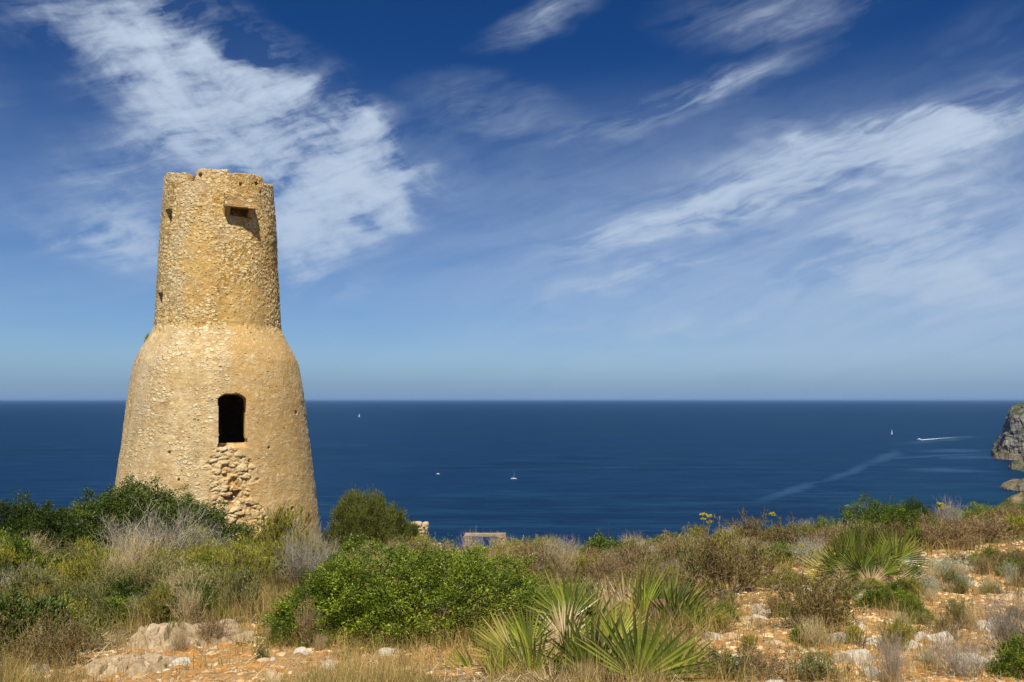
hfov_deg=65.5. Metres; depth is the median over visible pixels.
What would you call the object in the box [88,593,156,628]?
leafy bush
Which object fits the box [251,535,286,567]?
rosemary shrub
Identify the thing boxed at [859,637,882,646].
rock
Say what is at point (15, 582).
shrub
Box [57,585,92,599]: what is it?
leafy bush
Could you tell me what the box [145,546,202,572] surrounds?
shrub
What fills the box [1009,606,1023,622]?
thorny shrub
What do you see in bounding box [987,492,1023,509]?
hillside
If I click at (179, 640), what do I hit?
dry shrub
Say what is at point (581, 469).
sea
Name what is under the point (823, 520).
mastic bush
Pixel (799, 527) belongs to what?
thyme shrub
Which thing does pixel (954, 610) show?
thyme shrub
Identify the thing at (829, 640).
curry plant
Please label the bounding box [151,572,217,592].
thyme shrub
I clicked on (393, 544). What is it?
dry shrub
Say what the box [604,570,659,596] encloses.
rosemary shrub
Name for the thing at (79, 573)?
rosemary shrub
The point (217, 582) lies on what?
rosemary shrub
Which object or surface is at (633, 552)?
heath shrub
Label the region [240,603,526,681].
dry grass
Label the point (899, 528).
thorny shrub
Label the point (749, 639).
rosemary shrub
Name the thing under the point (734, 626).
heath shrub
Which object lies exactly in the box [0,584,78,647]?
leafy bush
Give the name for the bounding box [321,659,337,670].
stone
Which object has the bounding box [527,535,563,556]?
dry shrub
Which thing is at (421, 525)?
ruined wall
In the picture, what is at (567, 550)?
dead shrub
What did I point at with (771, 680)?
stone
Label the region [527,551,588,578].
thorny shrub
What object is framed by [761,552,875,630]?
thorny shrub
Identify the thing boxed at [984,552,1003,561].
thorny shrub
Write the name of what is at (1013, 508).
heath shrub
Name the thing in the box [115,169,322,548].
watchtower
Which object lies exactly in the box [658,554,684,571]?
dead shrub
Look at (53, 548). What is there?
thyme shrub
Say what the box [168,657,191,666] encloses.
rock
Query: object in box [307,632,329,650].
dry shrub
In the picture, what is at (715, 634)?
stone
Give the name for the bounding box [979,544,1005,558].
leafy bush
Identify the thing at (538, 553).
heath shrub
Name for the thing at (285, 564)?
shrub
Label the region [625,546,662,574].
thyme shrub
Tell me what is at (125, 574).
shrub
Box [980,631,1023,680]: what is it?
leafy bush
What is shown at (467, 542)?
dead shrub
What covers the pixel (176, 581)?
dry shrub
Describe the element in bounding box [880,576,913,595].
leafy bush
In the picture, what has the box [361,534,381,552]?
rosemary shrub
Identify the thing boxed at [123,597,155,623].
thyme shrub
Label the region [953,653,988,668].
rock
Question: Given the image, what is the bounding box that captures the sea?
[0,400,1023,553]
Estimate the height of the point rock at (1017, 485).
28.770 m
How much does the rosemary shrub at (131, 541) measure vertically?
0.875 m
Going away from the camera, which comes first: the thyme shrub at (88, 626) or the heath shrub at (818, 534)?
the thyme shrub at (88, 626)
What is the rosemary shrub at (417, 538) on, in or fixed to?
on the ground at (224, 649)
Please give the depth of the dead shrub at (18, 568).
10.21 m
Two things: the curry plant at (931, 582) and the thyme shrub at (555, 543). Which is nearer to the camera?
the curry plant at (931, 582)
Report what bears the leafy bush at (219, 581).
on the ground at (224, 649)
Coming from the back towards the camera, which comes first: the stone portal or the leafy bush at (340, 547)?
the stone portal
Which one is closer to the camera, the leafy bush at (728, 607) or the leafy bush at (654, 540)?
the leafy bush at (728, 607)
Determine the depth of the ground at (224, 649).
5.38 m
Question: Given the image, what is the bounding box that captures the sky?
[0,0,1023,399]
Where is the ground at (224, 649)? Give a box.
[0,507,1023,681]
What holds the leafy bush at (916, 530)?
on the ground at (224, 649)
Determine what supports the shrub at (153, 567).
on the ground at (224, 649)
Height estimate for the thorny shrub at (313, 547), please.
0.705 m
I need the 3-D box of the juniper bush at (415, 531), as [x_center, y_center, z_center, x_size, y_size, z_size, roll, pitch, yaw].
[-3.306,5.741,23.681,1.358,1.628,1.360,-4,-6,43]
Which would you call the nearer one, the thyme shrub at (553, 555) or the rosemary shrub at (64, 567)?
the rosemary shrub at (64, 567)
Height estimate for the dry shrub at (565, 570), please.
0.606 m
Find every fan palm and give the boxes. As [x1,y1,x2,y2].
[437,566,726,681]
[584,548,738,633]
[797,522,931,585]
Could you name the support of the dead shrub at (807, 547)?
on the ground at (224, 649)
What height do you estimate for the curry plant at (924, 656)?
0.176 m
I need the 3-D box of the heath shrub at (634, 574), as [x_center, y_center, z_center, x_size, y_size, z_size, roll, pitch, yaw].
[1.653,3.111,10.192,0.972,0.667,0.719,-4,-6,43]
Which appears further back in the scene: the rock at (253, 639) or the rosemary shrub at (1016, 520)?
the rosemary shrub at (1016, 520)
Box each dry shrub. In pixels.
[16,528,61,558]
[88,521,169,579]
[94,545,145,585]
[140,549,183,579]
[153,562,221,598]
[156,579,219,624]
[160,620,194,652]
[261,625,273,643]
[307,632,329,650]
[371,551,390,568]
[381,537,407,549]
[395,647,410,667]
[439,540,458,550]
[485,532,514,553]
[502,543,528,568]
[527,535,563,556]
[547,547,594,583]
[618,531,655,545]
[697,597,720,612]
[721,521,747,535]
[725,534,764,559]
[745,614,765,628]
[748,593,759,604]
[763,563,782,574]
[792,614,839,646]
[829,520,857,534]
[919,585,939,600]
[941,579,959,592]
[949,561,973,576]
[957,606,987,629]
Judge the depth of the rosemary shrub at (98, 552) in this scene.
10.16 m
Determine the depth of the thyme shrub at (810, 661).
4.54 m
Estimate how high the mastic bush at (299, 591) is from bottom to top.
0.689 m
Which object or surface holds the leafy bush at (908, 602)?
on the ground at (224, 649)
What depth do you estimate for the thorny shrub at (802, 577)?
9.69 m
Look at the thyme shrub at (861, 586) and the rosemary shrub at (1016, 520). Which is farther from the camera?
the rosemary shrub at (1016, 520)
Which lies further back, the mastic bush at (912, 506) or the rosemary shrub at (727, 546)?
the mastic bush at (912, 506)
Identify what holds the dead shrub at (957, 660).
on the ground at (224, 649)
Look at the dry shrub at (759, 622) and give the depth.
6.62 m
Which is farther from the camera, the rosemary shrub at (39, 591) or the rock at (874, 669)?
the rosemary shrub at (39, 591)
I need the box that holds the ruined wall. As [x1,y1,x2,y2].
[408,521,428,539]
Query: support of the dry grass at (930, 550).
on the ground at (224, 649)
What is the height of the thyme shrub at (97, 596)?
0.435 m
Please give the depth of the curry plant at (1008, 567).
9.89 m
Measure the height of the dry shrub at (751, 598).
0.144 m
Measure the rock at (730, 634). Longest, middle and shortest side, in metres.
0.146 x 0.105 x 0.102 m
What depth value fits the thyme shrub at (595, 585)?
8.43 m
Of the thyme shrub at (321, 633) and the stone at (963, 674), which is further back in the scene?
the thyme shrub at (321, 633)
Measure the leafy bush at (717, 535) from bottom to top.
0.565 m
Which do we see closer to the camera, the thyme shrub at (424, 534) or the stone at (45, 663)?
the stone at (45, 663)
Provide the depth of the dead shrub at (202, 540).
14.27 m
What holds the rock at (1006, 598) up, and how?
on the ground at (224, 649)
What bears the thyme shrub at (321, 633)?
on the ground at (224, 649)
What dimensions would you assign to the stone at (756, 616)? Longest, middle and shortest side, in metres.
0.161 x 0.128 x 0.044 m
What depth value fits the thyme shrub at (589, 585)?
8.09 m
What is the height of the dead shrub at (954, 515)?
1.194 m
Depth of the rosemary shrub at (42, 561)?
11.19 m
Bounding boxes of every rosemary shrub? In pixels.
[0,543,39,582]
[26,581,50,602]
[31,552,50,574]
[38,591,94,623]
[39,555,76,580]
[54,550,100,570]
[57,551,124,587]
[58,541,117,570]
[68,534,103,551]
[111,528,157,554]
[134,579,175,623]
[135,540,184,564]
[176,544,217,566]
[182,538,227,561]
[198,576,225,591]
[206,531,267,592]
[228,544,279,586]
[244,500,312,547]
[247,532,267,546]
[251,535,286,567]
[253,538,283,552]
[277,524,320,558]
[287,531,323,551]
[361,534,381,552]
[407,530,434,548]
[472,544,491,555]
[489,536,534,559]
[532,534,558,545]
[544,578,581,597]
[561,550,593,582]
[585,553,607,574]
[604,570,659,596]
[664,565,684,579]
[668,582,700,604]
[681,521,707,538]
[698,607,731,632]
[708,536,744,564]
[716,527,749,540]
[739,630,758,649]
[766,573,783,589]
[774,570,803,591]
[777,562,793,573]
[830,600,859,625]
[838,622,870,645]
[858,577,887,590]
[872,616,923,649]
[897,572,928,597]
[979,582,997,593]
[996,511,1023,539]
[1012,548,1023,558]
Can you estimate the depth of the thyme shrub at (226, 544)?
17.56 m
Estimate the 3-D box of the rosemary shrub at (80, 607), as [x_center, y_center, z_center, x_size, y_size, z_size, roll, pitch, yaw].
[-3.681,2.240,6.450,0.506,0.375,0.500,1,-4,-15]
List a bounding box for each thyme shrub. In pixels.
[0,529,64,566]
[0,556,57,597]
[1,595,61,639]
[4,562,61,598]
[39,572,84,599]
[43,538,84,559]
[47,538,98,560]
[53,606,112,651]
[68,579,115,621]
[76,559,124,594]
[80,598,115,627]
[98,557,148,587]
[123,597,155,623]
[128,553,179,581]
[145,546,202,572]
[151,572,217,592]
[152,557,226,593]
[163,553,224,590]
[165,616,186,634]
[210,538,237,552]
[214,552,263,615]
[251,643,269,658]
[313,622,330,644]
[328,547,358,557]
[355,540,386,558]
[385,534,406,548]
[397,527,441,546]
[407,534,437,550]
[504,536,546,547]
[529,538,576,555]
[541,549,573,563]
[554,575,608,612]
[561,575,616,602]
[590,543,619,563]
[606,534,665,568]
[616,561,669,579]
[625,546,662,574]
[656,528,726,577]
[662,566,707,590]
[686,641,772,681]
[706,586,749,608]
[731,538,782,566]
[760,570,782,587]
[776,601,842,631]
[782,522,811,533]
[783,642,851,681]
[821,576,877,594]
[832,515,888,540]
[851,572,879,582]
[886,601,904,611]
[905,607,938,625]
[933,567,966,587]
[938,593,978,625]
[949,579,973,593]
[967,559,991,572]
[978,516,1008,532]
[999,550,1023,561]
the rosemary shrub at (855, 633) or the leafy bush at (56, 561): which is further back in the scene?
the leafy bush at (56, 561)
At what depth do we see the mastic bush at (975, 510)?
17.75 m
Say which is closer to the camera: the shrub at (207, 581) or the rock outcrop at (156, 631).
the rock outcrop at (156, 631)
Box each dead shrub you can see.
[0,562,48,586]
[92,493,230,555]
[117,592,151,618]
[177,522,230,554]
[269,515,343,586]
[457,530,490,552]
[539,539,589,564]
[545,533,583,552]
[634,538,658,558]
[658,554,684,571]
[738,537,766,548]
[780,535,827,561]
[791,517,817,526]
[857,627,918,681]
[918,493,967,527]
[921,621,999,678]
[965,577,1023,649]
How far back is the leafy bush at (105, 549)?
12.10 m
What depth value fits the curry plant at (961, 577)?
9.28 m
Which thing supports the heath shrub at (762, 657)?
on the ground at (224, 649)
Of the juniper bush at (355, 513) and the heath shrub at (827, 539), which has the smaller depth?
the heath shrub at (827, 539)
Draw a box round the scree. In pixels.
[21,540,1023,681]
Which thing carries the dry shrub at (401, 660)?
on the ground at (224, 649)
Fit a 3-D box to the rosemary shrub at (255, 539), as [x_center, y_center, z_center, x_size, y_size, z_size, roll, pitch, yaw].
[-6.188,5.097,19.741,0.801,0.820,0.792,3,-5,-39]
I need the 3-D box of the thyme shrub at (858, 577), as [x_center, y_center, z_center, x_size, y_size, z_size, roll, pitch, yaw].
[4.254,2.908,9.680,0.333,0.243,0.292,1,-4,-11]
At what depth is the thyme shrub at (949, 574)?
9.30 m
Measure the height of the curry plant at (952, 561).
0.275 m
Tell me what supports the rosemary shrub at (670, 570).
on the ground at (224, 649)
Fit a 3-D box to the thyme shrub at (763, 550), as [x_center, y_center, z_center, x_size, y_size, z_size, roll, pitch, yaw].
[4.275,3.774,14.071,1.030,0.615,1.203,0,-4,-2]
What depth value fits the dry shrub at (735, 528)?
22.73 m
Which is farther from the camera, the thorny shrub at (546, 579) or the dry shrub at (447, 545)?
the dry shrub at (447, 545)
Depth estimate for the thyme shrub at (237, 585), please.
7.24 m
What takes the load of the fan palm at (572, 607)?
on the ground at (224, 649)
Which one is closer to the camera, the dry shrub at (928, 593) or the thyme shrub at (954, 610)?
the thyme shrub at (954, 610)
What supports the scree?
on the ground at (224, 649)
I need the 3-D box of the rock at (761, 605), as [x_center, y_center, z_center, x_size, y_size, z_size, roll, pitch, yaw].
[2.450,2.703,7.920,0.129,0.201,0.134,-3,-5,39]
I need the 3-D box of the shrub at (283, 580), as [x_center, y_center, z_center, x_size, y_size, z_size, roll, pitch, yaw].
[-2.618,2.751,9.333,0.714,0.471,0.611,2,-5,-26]
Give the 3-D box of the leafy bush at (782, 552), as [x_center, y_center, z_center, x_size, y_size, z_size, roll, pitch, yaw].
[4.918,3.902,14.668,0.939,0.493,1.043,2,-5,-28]
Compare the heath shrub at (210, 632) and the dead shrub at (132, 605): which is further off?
the dead shrub at (132, 605)
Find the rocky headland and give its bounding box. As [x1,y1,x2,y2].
[991,402,1023,460]
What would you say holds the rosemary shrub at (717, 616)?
on the ground at (224, 649)
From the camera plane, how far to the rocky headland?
1479.20 m
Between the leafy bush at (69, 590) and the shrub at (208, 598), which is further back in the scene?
the leafy bush at (69, 590)
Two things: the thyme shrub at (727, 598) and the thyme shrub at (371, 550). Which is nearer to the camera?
the thyme shrub at (727, 598)
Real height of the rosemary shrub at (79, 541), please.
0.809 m
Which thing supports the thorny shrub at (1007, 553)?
on the ground at (224, 649)
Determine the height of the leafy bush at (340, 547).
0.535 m
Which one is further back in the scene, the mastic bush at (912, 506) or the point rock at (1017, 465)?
the point rock at (1017, 465)
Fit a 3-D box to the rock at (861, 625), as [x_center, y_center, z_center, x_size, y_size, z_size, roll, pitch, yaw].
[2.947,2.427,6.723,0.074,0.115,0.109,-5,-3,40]
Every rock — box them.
[129,660,150,667]
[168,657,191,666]
[249,636,265,644]
[293,646,308,654]
[722,632,740,638]
[750,603,764,613]
[833,649,874,666]
[858,621,864,629]
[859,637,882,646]
[859,666,883,679]
[912,631,927,640]
[921,631,952,643]
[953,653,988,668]
[974,620,994,628]
[999,478,1023,491]
[999,594,1015,600]
[1008,460,1023,470]
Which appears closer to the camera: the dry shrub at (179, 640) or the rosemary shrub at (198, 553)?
the dry shrub at (179, 640)
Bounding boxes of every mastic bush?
[0,488,107,551]
[43,470,257,548]
[232,551,416,647]
[252,533,563,663]
[799,515,841,541]
[830,492,934,543]
[883,494,943,531]
[944,501,995,535]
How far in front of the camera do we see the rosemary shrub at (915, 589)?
7.94 m
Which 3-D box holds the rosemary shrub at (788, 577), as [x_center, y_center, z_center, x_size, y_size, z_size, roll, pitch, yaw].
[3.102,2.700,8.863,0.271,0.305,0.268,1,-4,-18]
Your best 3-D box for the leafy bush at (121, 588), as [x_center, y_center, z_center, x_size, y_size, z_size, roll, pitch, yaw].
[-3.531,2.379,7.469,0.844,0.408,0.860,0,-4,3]
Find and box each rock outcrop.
[81,651,178,680]
[123,619,257,652]
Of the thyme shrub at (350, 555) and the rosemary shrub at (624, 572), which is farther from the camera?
the thyme shrub at (350, 555)
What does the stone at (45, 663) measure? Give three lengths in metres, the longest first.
0.226 x 0.147 x 0.096 m
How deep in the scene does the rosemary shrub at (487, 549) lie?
21.45 m
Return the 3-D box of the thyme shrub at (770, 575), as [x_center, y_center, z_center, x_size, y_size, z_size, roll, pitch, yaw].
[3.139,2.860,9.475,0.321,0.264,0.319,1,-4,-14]
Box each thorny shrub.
[0,595,41,642]
[0,602,106,670]
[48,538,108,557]
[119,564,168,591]
[142,573,183,606]
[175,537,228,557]
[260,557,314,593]
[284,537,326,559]
[493,563,562,605]
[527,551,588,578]
[604,558,686,590]
[660,535,713,567]
[673,514,783,597]
[722,508,788,546]
[755,512,822,550]
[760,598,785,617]
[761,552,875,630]
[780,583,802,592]
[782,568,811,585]
[810,524,847,549]
[874,516,922,544]
[916,612,971,639]
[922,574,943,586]
[945,553,967,563]
[977,502,1017,519]
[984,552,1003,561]
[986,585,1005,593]
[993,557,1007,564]
[997,546,1022,560]
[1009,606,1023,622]
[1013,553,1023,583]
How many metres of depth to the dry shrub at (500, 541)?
25.66 m
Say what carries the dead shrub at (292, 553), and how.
on the ground at (224, 649)
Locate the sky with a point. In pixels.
(474, 199)
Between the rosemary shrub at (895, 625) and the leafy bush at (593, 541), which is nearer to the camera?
the rosemary shrub at (895, 625)
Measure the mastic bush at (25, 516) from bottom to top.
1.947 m
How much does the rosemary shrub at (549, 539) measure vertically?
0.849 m
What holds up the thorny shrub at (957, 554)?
on the ground at (224, 649)
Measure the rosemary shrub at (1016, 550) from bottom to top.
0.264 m
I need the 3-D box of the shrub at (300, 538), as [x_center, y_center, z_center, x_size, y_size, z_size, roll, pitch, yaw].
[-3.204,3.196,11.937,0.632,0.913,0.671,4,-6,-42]
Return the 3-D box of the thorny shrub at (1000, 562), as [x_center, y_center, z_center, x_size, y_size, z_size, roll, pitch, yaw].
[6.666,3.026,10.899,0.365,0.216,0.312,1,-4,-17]
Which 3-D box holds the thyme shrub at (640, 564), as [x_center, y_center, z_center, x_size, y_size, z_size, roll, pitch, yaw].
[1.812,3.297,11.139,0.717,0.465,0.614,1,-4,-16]
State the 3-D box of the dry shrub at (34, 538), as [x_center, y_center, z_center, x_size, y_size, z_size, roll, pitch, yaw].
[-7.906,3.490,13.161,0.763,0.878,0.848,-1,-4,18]
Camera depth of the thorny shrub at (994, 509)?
17.21 m
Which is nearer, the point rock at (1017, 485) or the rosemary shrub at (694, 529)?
the rosemary shrub at (694, 529)
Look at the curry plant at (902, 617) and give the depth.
6.76 m
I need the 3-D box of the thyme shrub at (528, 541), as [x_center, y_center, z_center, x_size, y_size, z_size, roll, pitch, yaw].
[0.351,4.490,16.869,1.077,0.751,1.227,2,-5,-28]
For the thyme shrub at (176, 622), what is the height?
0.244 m
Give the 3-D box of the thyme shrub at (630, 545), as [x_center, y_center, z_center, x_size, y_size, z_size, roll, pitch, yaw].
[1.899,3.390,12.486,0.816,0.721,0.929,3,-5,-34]
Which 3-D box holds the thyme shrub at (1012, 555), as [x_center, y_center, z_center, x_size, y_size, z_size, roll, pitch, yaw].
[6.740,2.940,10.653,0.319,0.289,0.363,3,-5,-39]
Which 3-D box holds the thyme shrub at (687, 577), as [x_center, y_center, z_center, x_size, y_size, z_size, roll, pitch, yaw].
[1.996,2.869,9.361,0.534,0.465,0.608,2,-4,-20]
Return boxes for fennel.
[699,512,713,536]
[936,502,949,519]
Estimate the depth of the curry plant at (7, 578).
8.84 m
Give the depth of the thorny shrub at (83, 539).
13.52 m
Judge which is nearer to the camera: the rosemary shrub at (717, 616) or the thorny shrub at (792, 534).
the rosemary shrub at (717, 616)
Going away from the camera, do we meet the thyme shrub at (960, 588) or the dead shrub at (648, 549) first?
the thyme shrub at (960, 588)
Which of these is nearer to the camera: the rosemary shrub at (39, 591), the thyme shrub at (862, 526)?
the rosemary shrub at (39, 591)
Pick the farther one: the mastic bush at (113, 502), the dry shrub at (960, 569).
the mastic bush at (113, 502)
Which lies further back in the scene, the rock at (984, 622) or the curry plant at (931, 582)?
the curry plant at (931, 582)
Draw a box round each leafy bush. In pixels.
[0,526,34,548]
[0,532,53,586]
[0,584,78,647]
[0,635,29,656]
[45,554,80,571]
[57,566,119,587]
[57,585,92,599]
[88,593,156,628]
[93,573,166,606]
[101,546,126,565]
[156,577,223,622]
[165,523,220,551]
[170,568,230,598]
[191,549,229,573]
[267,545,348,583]
[334,542,361,557]
[576,529,625,554]
[638,534,672,548]
[658,532,688,541]
[706,600,740,622]
[709,530,724,542]
[764,540,804,566]
[772,602,799,618]
[787,618,828,642]
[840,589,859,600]
[853,585,903,609]
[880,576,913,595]
[888,587,926,606]
[897,598,926,610]
[902,518,971,548]
[904,603,937,620]
[966,552,988,563]
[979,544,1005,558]
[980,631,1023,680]
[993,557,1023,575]
[1005,501,1023,515]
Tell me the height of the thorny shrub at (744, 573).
0.986 m
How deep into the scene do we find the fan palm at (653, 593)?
6.42 m
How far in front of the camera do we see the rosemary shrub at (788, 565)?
11.27 m
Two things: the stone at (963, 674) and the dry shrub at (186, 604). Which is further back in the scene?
the dry shrub at (186, 604)
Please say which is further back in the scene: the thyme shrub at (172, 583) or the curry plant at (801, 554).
the curry plant at (801, 554)
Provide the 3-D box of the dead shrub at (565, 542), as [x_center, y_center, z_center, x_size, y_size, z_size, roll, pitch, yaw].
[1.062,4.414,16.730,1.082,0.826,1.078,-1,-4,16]
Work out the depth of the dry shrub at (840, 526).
16.26 m
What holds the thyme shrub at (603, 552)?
on the ground at (224, 649)
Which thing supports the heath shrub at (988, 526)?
on the ground at (224, 649)
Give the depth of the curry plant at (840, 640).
5.76 m
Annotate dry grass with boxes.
[0,562,310,681]
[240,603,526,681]
[307,505,1023,681]
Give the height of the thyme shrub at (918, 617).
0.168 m
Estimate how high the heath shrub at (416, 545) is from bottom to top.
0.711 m
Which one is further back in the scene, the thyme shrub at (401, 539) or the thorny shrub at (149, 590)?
the thyme shrub at (401, 539)
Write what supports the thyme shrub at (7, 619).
on the ground at (224, 649)
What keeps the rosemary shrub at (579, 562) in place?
on the ground at (224, 649)
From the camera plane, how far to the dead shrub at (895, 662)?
4.55 m
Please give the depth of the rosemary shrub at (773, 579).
9.16 m
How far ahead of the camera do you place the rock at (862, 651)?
5.04 m
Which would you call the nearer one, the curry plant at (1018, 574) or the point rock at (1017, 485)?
the curry plant at (1018, 574)
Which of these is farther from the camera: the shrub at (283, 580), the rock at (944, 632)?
the shrub at (283, 580)
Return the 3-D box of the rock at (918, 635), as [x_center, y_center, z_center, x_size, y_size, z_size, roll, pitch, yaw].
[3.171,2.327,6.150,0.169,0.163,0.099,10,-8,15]
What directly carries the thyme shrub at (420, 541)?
on the ground at (224, 649)
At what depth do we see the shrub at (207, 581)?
7.38 m
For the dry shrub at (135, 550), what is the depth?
9.09 m
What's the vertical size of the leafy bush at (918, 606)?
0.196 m
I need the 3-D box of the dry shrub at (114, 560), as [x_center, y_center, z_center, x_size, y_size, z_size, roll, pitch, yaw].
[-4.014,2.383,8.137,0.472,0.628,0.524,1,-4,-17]
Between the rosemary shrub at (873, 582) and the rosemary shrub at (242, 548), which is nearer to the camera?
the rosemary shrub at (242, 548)
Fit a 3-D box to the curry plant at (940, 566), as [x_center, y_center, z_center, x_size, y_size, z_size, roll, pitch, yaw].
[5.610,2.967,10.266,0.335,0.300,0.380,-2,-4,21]
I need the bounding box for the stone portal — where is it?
[464,533,506,547]
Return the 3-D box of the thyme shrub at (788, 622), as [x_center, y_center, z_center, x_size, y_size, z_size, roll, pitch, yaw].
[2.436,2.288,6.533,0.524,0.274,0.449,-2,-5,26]
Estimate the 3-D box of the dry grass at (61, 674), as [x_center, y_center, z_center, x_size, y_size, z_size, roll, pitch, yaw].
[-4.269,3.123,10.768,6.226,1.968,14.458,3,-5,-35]
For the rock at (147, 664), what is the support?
on the ground at (224, 649)
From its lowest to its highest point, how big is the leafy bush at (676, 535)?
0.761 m
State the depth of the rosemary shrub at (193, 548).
11.58 m
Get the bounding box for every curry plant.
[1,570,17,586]
[790,538,829,567]
[822,634,842,645]
[834,630,866,645]
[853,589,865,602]
[888,612,918,623]
[912,645,940,663]
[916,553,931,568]
[918,570,946,592]
[922,554,977,575]
[932,561,957,577]
[946,565,975,587]
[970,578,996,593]
[996,561,1022,577]
[1003,569,1023,586]
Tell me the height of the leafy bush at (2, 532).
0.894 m
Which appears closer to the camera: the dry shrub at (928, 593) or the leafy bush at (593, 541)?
the dry shrub at (928, 593)
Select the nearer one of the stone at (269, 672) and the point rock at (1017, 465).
the stone at (269, 672)
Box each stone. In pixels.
[24,662,51,674]
[256,657,269,661]
[262,670,280,681]
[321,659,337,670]
[378,647,398,656]
[704,632,723,639]
[751,614,766,618]
[766,679,784,681]
[769,640,785,645]
[833,632,845,640]
[904,640,924,648]
[948,670,976,677]
[973,642,1001,650]
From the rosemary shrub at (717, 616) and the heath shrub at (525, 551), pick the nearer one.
the rosemary shrub at (717, 616)
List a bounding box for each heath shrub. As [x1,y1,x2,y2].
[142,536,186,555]
[193,610,231,640]
[292,591,326,646]
[387,538,433,563]
[394,541,453,574]
[491,537,553,575]
[518,546,552,567]
[570,543,603,574]
[582,551,631,585]
[598,564,664,587]
[602,540,661,581]
[650,528,705,568]
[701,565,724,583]
[701,610,742,632]
[715,639,842,681]
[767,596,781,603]
[801,523,843,547]
[816,527,854,549]
[915,511,988,551]
[947,507,1022,542]
[968,554,1001,574]
[990,498,1023,522]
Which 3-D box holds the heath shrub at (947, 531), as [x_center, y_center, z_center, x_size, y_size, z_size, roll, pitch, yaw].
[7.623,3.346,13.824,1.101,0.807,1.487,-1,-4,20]
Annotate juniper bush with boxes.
[322,484,412,551]
[387,509,420,542]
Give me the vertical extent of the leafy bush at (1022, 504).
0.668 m
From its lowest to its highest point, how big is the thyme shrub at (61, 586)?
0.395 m
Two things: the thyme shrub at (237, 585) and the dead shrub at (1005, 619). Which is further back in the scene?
the thyme shrub at (237, 585)
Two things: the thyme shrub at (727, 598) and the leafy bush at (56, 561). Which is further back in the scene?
the leafy bush at (56, 561)
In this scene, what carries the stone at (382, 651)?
on the ground at (224, 649)
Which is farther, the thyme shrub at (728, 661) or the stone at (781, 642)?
the stone at (781, 642)
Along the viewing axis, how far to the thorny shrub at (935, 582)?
9.61 m
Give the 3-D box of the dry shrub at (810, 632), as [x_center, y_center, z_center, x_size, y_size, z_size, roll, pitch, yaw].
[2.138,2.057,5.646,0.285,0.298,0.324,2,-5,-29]
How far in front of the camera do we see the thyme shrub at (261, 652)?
5.35 m
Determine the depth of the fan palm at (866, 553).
9.95 m
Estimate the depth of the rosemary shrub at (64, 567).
9.64 m
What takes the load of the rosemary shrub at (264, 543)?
on the ground at (224, 649)
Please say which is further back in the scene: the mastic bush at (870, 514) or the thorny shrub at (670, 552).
the mastic bush at (870, 514)
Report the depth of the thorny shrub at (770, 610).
7.41 m
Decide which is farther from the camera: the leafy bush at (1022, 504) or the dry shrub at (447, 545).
the dry shrub at (447, 545)
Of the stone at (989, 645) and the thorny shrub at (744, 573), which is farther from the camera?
the thorny shrub at (744, 573)
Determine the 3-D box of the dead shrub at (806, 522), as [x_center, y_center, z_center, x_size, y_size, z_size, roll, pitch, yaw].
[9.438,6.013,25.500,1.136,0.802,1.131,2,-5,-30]
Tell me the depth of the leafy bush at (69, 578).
8.91 m

